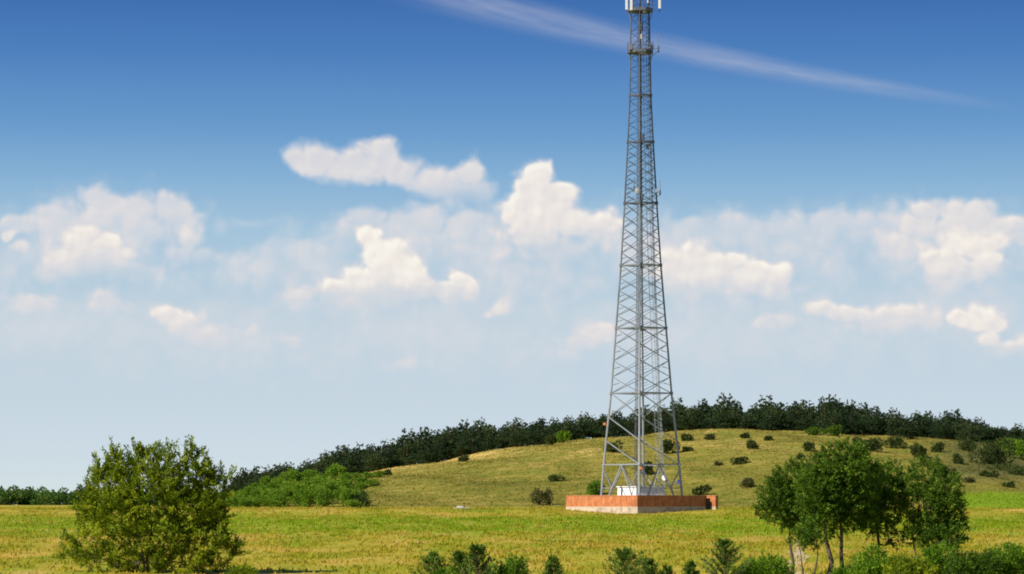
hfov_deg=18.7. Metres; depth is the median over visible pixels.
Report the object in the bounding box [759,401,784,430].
pine tree
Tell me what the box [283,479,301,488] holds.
broadleaf tree
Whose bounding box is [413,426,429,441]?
pine tree
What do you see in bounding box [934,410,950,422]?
pine tree
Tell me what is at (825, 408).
pine tree
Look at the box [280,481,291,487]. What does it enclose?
broadleaf tree
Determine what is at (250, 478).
pine tree
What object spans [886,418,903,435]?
pine tree
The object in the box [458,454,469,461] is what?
shrub
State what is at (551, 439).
shrub
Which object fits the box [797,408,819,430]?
pine tree
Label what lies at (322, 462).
pine tree
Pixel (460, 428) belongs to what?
pine tree
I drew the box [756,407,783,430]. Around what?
pine tree
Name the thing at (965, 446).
shrub
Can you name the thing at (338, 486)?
broadleaf tree
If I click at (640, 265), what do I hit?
lattice mast
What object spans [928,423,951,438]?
pine tree
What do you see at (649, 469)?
shrub
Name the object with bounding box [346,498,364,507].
shrub
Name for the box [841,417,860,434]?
pine tree
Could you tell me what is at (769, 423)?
pine tree
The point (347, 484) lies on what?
broadleaf tree
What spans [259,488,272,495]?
broadleaf tree
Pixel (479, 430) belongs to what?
pine tree
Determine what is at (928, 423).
pine tree
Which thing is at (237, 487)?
pine tree
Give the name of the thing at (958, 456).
shrub
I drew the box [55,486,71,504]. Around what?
deciduous tree
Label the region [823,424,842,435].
shrub
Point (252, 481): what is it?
pine tree
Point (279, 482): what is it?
broadleaf tree
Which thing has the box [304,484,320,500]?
broadleaf tree
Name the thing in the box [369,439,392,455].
pine tree
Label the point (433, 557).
conifer sapling
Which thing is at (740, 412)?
pine tree
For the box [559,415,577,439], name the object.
pine tree
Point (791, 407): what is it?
pine tree
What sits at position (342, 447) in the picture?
pine tree
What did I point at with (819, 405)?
pine tree
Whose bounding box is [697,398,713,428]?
pine tree
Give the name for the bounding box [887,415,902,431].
pine tree
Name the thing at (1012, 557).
bush
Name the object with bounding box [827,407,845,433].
pine tree
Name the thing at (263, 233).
sky
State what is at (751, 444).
shrub
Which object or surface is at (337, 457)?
pine tree
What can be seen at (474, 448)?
pine tree
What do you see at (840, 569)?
bush
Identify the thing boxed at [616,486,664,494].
equipment shelter
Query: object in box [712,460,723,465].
shrub
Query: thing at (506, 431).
pine tree
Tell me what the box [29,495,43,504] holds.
deciduous tree
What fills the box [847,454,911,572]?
broadleaf tree
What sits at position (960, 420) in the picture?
pine tree
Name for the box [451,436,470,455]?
pine tree
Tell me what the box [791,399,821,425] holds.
pine tree
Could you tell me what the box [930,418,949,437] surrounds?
pine tree
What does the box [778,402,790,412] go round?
pine tree
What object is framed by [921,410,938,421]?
pine tree
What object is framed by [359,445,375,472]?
pine tree
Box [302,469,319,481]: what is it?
broadleaf tree
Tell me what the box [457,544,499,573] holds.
conifer sapling
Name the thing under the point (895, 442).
shrub
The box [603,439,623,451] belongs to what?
shrub
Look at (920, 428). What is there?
pine tree
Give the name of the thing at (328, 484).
broadleaf tree
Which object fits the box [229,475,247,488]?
pine tree
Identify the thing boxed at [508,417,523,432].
pine tree
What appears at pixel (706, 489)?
shrub
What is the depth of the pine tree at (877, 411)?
617.48 m
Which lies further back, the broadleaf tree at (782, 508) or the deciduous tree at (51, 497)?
the deciduous tree at (51, 497)
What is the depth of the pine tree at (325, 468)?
602.40 m
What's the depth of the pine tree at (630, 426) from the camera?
606.32 m
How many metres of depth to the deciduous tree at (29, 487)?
1173.91 m
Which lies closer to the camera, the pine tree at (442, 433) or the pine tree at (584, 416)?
the pine tree at (442, 433)
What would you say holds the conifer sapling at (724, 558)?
on the ground at (289, 566)
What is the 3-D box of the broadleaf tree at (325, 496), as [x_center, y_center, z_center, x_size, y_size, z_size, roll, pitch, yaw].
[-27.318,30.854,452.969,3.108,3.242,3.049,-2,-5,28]
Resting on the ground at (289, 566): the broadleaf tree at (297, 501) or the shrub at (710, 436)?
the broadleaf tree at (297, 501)
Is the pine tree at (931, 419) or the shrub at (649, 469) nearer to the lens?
the shrub at (649, 469)
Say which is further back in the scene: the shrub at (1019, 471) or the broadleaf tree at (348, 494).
the shrub at (1019, 471)
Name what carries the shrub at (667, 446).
on the hill
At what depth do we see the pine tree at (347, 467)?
601.30 m
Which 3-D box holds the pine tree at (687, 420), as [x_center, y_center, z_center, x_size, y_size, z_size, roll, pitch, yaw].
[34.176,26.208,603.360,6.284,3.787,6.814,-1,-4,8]
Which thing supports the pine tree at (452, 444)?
on the hill
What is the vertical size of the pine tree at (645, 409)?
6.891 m
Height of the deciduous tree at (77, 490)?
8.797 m
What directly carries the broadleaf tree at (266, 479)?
on the hill
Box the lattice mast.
[600,0,682,494]
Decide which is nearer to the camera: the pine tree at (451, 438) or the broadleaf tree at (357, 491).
the broadleaf tree at (357, 491)
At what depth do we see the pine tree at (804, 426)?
601.41 m
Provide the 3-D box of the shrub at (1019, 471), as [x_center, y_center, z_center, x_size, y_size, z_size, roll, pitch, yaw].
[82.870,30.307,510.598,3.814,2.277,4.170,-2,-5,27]
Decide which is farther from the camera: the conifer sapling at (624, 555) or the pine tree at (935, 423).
the pine tree at (935, 423)
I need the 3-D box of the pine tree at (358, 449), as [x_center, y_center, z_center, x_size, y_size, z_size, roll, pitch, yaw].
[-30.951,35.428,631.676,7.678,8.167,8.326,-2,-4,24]
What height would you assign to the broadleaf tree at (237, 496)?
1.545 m
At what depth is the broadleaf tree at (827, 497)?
168.90 m
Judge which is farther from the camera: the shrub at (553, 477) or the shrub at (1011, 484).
the shrub at (553, 477)
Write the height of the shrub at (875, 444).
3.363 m
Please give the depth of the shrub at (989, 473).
488.37 m
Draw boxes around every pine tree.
[224,481,243,493]
[228,471,246,486]
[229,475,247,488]
[231,467,250,484]
[242,472,260,486]
[243,477,259,486]
[245,465,261,475]
[257,464,271,475]
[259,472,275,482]
[265,464,286,475]
[272,465,287,476]
[283,461,294,470]
[296,463,309,469]
[307,459,319,469]
[313,455,329,474]
[317,450,334,466]
[318,462,336,475]
[329,445,353,465]
[330,454,343,463]
[337,444,360,458]
[337,452,363,472]
[338,459,356,473]
[349,442,364,459]
[351,451,363,472]
[353,450,381,472]
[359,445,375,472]
[363,451,388,470]
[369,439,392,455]
[371,448,394,470]
[379,445,405,467]
[390,428,419,464]
[393,442,421,464]
[394,439,416,466]
[406,436,433,463]
[411,437,421,463]
[412,447,437,463]
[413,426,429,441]
[413,431,432,442]
[415,429,452,458]
[425,439,450,461]
[426,437,446,461]
[433,429,453,458]
[436,426,461,458]
[443,440,461,457]
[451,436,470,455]
[452,419,469,456]
[455,429,479,454]
[456,437,488,453]
[457,423,474,454]
[465,420,491,450]
[475,416,496,432]
[478,425,499,448]
[478,433,501,449]
[493,427,515,448]
[495,421,511,435]
[496,425,513,448]
[497,432,512,448]
[507,422,528,445]
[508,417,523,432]
[509,430,530,446]
[521,422,528,433]
[522,418,549,444]
[522,430,542,445]
[523,428,545,444]
[537,426,558,442]
[545,420,566,440]
[547,417,560,425]
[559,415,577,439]
[560,423,586,440]
[573,416,596,437]
[575,411,591,437]
[587,415,598,438]
[587,419,605,437]
[592,421,619,436]
[595,416,610,437]
[602,420,634,436]
[613,411,626,432]
[621,413,636,424]
[623,419,645,435]
[636,404,657,433]
[641,411,656,433]
[651,407,671,431]
[654,415,676,431]
[666,397,687,413]
[667,402,688,430]
[669,410,683,430]
[672,413,703,429]
[686,405,707,429]
[693,412,710,429]
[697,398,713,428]
[704,405,728,428]
[706,392,742,416]
[706,413,723,428]
[709,410,734,428]
[720,410,742,428]
[729,404,743,415]
[729,406,743,423]
[734,415,758,428]
[735,411,764,429]
[744,403,768,430]
[749,407,765,428]
[754,395,781,410]
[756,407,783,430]
[756,414,784,430]
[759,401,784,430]
[767,406,789,430]
[772,407,787,430]
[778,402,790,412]
[784,410,800,430]
[785,401,803,430]
[787,406,804,429]
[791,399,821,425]
[794,415,819,430]
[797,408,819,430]
[808,396,839,412]
[814,408,831,431]
[816,416,830,429]
[817,394,847,420]
[817,401,831,415]
[822,411,849,432]
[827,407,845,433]
[838,399,866,432]
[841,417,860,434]
[844,410,862,430]
[851,408,864,432]
[855,402,871,434]
[855,412,879,434]
[857,418,881,434]
[859,408,869,434]
[868,406,887,434]
[871,414,888,434]
[884,407,903,421]
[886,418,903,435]
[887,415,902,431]
[896,421,918,439]
[898,418,914,433]
[909,410,928,419]
[910,413,922,421]
[910,420,928,436]
[915,419,930,437]
[916,413,943,438]
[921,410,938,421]
[921,416,933,437]
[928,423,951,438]
[929,419,944,438]
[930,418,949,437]
[931,422,955,437]
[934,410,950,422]
[941,416,955,426]
[944,409,970,424]
[946,422,964,439]
[953,416,971,425]
[955,423,981,440]
[961,420,972,428]
[968,425,986,442]
[972,417,988,428]
[981,426,991,442]
[982,427,1005,443]
[994,426,1008,437]
[1004,427,1023,439]
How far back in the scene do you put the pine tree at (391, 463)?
610.18 m
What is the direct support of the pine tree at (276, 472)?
on the hill
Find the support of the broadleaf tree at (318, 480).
on the hill
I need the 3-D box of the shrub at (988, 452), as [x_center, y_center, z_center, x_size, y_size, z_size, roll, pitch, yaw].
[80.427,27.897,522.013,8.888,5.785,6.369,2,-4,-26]
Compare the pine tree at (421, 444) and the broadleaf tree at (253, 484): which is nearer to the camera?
the broadleaf tree at (253, 484)
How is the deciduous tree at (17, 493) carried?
on the ground at (289, 566)
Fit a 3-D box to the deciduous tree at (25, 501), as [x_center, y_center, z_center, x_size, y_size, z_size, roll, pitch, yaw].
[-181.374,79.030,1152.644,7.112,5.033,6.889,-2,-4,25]
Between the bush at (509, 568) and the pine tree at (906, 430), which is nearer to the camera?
the bush at (509, 568)
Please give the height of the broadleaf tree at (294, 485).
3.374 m
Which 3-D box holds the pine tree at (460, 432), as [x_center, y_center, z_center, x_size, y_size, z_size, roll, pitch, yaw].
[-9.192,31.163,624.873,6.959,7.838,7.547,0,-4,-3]
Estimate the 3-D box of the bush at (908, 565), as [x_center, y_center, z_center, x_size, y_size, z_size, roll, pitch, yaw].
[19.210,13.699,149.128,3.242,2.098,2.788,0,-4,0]
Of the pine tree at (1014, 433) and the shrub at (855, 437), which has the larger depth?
the pine tree at (1014, 433)
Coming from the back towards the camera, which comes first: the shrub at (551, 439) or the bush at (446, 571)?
the shrub at (551, 439)
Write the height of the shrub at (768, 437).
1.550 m
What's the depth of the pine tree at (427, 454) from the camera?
604.27 m
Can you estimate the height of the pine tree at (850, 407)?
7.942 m
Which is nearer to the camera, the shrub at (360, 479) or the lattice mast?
the lattice mast
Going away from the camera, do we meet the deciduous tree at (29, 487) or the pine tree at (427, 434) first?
the pine tree at (427, 434)
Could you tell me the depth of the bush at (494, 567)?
148.14 m
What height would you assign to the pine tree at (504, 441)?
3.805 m
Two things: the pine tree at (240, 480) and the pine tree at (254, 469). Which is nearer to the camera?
the pine tree at (240, 480)
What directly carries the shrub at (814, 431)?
on the hill
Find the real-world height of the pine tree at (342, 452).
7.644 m
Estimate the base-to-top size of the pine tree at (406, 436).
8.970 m
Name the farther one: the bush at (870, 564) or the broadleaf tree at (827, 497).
the broadleaf tree at (827, 497)
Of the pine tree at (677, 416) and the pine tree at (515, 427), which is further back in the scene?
the pine tree at (515, 427)
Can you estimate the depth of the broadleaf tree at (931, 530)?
170.46 m
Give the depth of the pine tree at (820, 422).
603.92 m
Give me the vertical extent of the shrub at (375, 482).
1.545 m
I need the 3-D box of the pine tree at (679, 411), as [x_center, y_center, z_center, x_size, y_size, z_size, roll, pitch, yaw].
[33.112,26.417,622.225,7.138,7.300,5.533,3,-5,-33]
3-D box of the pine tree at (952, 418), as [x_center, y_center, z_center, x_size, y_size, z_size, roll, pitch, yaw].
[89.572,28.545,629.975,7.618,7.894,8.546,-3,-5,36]
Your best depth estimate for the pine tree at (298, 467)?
620.86 m
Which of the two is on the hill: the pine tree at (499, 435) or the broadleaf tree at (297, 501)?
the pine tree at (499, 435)
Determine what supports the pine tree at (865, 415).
on the hill
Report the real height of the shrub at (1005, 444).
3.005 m
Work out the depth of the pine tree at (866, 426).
604.35 m
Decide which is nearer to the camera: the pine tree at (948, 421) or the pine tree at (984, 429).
the pine tree at (984, 429)
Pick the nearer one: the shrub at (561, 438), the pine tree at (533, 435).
the shrub at (561, 438)
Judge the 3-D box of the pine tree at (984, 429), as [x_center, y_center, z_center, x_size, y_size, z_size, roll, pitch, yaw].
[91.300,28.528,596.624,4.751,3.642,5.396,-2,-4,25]
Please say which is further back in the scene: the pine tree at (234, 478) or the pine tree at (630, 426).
the pine tree at (234, 478)
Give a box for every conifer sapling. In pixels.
[408,549,456,573]
[445,550,469,573]
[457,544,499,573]
[540,554,565,573]
[602,546,657,573]
[636,557,663,573]
[661,563,673,573]
[683,560,699,573]
[696,536,755,573]
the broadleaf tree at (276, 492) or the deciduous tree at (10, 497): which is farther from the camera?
the deciduous tree at (10, 497)
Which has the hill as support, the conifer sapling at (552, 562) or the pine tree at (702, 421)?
the pine tree at (702, 421)
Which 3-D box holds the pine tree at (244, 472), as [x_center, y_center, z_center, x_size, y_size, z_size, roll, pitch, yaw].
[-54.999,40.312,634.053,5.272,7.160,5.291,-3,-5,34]
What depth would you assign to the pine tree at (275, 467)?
619.30 m
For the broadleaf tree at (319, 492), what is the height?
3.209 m
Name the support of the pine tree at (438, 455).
on the hill
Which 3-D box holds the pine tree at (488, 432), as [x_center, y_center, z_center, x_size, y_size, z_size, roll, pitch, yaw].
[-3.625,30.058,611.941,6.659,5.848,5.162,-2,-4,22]
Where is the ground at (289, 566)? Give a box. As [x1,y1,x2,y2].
[0,505,1023,573]
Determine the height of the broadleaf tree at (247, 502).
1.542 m
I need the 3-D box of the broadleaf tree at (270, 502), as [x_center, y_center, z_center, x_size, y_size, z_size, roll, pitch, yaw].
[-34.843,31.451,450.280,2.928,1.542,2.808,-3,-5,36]
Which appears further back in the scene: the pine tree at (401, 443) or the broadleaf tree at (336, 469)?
the pine tree at (401, 443)
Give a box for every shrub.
[345,488,370,506]
[355,477,366,483]
[384,469,392,474]
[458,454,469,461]
[529,486,553,504]
[544,434,556,444]
[548,473,565,481]
[556,429,571,442]
[585,479,605,494]
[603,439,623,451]
[641,460,653,474]
[660,439,680,452]
[680,433,694,440]
[682,446,693,451]
[691,484,711,494]
[703,433,714,439]
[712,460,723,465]
[730,456,750,464]
[739,432,749,438]
[739,477,754,488]
[745,439,758,448]
[763,435,773,440]
[796,452,805,459]
[801,441,815,450]
[805,426,824,435]
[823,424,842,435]
[851,436,862,443]
[859,436,884,451]
[883,436,908,448]
[909,443,928,457]
[930,441,945,452]
[952,452,963,463]
[956,437,977,450]
[962,476,975,482]
[968,436,1015,464]
[978,462,1017,472]
[979,469,999,477]
[995,438,1018,450]
[1002,481,1014,487]
[1003,466,1023,474]
[1005,438,1023,458]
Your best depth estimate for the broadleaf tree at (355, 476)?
535.99 m
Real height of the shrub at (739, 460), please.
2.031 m
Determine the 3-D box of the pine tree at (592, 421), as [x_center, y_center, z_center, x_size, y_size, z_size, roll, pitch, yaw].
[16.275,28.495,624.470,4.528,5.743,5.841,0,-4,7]
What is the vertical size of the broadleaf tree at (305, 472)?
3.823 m
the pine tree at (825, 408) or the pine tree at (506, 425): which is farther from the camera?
the pine tree at (506, 425)
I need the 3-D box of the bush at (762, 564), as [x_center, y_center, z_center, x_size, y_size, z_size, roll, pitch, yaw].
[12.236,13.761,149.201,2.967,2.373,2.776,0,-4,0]
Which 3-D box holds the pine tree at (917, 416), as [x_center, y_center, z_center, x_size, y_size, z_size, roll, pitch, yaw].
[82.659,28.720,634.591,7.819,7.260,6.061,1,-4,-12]
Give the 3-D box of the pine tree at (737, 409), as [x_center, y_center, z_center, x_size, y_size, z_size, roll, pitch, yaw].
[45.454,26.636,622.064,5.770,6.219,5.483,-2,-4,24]
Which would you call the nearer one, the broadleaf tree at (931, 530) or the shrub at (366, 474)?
the broadleaf tree at (931, 530)
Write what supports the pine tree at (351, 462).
on the hill
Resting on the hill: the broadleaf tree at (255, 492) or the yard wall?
the broadleaf tree at (255, 492)
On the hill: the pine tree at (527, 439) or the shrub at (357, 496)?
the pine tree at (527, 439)
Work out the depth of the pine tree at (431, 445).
609.66 m
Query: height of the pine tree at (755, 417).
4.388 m
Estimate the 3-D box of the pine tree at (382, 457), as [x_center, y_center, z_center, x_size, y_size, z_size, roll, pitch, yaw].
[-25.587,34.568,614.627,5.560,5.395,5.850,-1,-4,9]
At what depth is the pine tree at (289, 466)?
629.17 m
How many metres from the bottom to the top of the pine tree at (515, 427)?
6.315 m
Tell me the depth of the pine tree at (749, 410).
618.06 m
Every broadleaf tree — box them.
[48,434,252,573]
[228,499,244,506]
[230,494,243,498]
[238,499,255,506]
[239,485,256,497]
[248,482,261,489]
[250,489,261,496]
[250,498,266,506]
[257,485,266,490]
[259,476,273,485]
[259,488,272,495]
[263,499,282,506]
[265,481,280,490]
[266,489,286,505]
[270,479,283,488]
[272,494,290,506]
[279,468,301,483]
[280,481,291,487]
[281,486,297,503]
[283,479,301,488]
[290,492,305,506]
[292,483,302,499]
[293,488,303,503]
[297,484,307,490]
[298,488,315,506]
[299,469,310,483]
[300,477,313,486]
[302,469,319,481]
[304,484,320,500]
[312,475,326,483]
[313,486,332,503]
[315,488,335,506]
[320,481,336,495]
[324,463,346,480]
[330,484,346,497]
[333,486,347,502]
[337,472,352,484]
[338,477,355,489]
[339,488,355,506]
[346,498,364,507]
[351,472,363,479]
[351,481,369,490]
[355,489,370,499]
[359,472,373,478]
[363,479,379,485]
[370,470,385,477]
[748,456,813,570]
[784,513,828,573]
[789,435,890,573]
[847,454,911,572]
[895,453,973,557]
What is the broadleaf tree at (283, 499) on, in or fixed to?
on the ground at (289, 566)
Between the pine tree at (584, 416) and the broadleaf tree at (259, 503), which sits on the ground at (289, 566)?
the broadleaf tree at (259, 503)
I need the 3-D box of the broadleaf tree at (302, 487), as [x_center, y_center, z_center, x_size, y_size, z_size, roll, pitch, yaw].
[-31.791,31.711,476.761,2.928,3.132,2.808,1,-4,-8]
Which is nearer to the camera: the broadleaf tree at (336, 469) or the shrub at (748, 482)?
the shrub at (748, 482)
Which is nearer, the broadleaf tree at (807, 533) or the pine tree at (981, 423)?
the broadleaf tree at (807, 533)
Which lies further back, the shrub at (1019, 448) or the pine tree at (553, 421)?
the pine tree at (553, 421)
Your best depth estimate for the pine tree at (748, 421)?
605.97 m
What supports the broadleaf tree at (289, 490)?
on the ground at (289, 566)
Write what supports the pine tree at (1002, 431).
on the hill
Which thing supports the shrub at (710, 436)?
on the hill
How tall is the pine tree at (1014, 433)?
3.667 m
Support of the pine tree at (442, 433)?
on the hill
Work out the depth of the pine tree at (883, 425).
612.27 m
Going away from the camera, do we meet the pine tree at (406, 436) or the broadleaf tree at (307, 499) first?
the broadleaf tree at (307, 499)
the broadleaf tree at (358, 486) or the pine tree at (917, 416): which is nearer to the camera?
the broadleaf tree at (358, 486)
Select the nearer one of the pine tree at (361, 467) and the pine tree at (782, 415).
the pine tree at (361, 467)
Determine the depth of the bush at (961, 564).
147.88 m
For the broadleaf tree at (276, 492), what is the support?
on the ground at (289, 566)
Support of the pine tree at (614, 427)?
on the hill
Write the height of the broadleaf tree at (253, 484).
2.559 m
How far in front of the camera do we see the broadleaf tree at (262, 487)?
514.94 m
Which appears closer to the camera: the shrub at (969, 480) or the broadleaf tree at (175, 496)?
the broadleaf tree at (175, 496)
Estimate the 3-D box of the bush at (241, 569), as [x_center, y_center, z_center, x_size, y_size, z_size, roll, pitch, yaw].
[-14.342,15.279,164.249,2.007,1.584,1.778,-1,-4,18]
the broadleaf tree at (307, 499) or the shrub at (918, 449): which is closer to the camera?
the broadleaf tree at (307, 499)
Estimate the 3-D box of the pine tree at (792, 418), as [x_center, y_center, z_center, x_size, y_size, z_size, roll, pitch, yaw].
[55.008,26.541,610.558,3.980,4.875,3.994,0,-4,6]
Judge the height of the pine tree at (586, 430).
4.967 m
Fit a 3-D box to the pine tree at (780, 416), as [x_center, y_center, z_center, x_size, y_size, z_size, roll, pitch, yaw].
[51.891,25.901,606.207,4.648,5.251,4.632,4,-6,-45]
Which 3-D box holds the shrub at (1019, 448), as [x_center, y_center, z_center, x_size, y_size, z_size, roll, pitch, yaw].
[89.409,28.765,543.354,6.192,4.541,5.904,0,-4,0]
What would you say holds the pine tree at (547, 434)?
on the hill
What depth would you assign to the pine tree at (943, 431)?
586.11 m
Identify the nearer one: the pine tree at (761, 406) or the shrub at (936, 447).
the shrub at (936, 447)
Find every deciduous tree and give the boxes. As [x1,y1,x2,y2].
[0,485,10,504]
[0,489,17,504]
[2,486,26,504]
[17,497,33,504]
[19,489,39,504]
[21,486,36,493]
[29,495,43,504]
[37,485,52,504]
[40,489,60,504]
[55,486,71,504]
[61,492,78,504]
[65,484,85,503]
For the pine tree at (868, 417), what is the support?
on the hill
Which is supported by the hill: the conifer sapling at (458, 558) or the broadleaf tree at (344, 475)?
the broadleaf tree at (344, 475)
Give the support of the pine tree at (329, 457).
on the hill
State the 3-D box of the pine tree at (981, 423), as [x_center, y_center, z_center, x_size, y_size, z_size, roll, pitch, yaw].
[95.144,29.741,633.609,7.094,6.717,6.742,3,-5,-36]
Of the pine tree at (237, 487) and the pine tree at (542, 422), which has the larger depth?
the pine tree at (542, 422)
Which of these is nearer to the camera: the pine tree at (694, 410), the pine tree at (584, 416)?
the pine tree at (694, 410)
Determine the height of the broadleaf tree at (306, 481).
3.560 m
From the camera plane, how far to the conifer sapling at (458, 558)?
149.31 m
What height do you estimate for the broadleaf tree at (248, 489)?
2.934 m
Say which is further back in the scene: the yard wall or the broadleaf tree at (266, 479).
the broadleaf tree at (266, 479)
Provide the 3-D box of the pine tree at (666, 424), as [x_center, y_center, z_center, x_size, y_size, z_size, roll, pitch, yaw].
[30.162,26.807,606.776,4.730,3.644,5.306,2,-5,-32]
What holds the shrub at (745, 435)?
on the hill
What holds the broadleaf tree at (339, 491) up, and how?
on the hill
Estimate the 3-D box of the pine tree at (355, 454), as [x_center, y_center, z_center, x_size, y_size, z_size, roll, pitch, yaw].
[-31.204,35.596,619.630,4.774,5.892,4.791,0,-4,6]
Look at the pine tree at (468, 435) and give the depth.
607.10 m
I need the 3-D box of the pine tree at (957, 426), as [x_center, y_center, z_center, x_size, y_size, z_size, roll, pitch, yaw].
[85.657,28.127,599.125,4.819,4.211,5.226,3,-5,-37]
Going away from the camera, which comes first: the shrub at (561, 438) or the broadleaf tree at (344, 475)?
the broadleaf tree at (344, 475)
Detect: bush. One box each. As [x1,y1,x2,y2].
[224,562,258,573]
[431,563,457,573]
[489,562,502,573]
[492,551,529,573]
[736,549,795,573]
[829,559,865,573]
[845,541,891,573]
[880,550,939,573]
[917,540,966,573]
[940,547,1008,573]
[981,540,1023,573]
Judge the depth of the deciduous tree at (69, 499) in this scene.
1139.69 m
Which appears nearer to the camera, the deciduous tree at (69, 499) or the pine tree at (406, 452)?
the pine tree at (406, 452)
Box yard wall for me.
[566,495,718,513]
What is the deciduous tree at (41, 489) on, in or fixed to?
on the ground at (289, 566)
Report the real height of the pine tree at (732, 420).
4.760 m
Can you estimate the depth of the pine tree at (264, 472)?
631.06 m
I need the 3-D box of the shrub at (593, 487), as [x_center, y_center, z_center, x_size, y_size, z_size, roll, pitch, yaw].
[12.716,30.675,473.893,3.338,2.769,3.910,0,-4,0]
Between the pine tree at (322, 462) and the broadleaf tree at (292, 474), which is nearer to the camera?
the broadleaf tree at (292, 474)
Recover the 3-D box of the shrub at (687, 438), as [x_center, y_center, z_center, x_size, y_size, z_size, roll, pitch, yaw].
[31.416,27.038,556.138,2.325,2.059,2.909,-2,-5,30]
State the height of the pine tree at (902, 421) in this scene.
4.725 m
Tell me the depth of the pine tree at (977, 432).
587.73 m
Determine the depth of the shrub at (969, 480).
481.58 m
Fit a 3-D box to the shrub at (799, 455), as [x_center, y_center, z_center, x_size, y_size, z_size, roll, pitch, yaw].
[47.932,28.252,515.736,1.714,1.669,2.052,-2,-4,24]
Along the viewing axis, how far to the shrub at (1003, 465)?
514.34 m
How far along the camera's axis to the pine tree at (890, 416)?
629.82 m
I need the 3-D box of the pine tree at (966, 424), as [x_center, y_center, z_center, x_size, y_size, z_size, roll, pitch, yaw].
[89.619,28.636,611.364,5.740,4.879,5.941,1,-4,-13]
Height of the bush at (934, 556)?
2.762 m
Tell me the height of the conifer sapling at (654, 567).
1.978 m
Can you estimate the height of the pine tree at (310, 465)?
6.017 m
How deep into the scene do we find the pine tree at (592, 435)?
612.83 m
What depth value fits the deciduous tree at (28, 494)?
1152.51 m
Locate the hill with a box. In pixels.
[188,429,1023,508]
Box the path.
[782,539,809,573]
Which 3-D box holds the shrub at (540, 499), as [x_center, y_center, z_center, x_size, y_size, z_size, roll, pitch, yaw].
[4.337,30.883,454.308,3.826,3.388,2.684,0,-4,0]
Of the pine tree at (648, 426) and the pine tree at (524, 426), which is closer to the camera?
the pine tree at (648, 426)
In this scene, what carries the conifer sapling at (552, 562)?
on the ground at (289, 566)
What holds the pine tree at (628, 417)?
on the hill
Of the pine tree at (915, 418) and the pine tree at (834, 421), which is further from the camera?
the pine tree at (915, 418)
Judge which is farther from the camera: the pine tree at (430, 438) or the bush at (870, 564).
the pine tree at (430, 438)
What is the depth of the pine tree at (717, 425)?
608.12 m
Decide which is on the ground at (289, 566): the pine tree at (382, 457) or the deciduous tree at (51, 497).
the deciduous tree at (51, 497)
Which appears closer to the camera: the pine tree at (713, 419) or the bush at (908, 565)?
the bush at (908, 565)
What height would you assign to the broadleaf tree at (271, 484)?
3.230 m
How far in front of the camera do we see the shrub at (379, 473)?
532.49 m
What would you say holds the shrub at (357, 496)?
on the ground at (289, 566)
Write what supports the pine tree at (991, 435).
on the hill
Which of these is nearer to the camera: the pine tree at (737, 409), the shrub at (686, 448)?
the shrub at (686, 448)
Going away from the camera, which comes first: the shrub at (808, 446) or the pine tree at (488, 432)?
the shrub at (808, 446)
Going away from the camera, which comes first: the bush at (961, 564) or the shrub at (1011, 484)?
the bush at (961, 564)
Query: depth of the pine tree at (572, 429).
605.02 m
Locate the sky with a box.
[0,0,1023,504]
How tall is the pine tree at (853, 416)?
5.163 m
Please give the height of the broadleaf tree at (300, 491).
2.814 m
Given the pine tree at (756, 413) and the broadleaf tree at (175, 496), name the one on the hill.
the pine tree at (756, 413)
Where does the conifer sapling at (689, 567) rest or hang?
on the ground at (289, 566)
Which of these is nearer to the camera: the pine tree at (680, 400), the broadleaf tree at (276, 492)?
the broadleaf tree at (276, 492)
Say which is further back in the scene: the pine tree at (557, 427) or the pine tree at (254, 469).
the pine tree at (254, 469)
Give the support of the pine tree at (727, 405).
on the hill
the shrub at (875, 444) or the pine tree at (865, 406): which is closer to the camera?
the shrub at (875, 444)
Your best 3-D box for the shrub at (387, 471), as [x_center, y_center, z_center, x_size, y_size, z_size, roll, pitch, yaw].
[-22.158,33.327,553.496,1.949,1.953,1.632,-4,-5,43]
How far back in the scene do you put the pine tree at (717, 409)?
618.76 m
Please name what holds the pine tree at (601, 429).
on the hill
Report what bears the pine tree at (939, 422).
on the hill
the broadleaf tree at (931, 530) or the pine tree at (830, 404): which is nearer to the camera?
the broadleaf tree at (931, 530)
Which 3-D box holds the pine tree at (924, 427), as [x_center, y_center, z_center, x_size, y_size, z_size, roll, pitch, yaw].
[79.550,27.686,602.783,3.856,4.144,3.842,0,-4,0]
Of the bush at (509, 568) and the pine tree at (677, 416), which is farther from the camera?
the pine tree at (677, 416)
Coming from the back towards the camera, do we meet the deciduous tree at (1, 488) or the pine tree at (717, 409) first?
the deciduous tree at (1, 488)
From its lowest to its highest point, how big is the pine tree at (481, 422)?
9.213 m
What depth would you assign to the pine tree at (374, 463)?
604.82 m
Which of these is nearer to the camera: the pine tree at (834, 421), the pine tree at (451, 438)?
the pine tree at (834, 421)
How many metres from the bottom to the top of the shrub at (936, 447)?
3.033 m
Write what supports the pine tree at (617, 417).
on the hill
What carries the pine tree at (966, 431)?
on the hill
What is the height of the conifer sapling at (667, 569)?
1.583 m
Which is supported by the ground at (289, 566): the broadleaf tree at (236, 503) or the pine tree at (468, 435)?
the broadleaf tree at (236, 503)
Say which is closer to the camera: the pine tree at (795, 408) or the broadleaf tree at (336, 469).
the broadleaf tree at (336, 469)
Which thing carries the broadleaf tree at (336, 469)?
on the hill

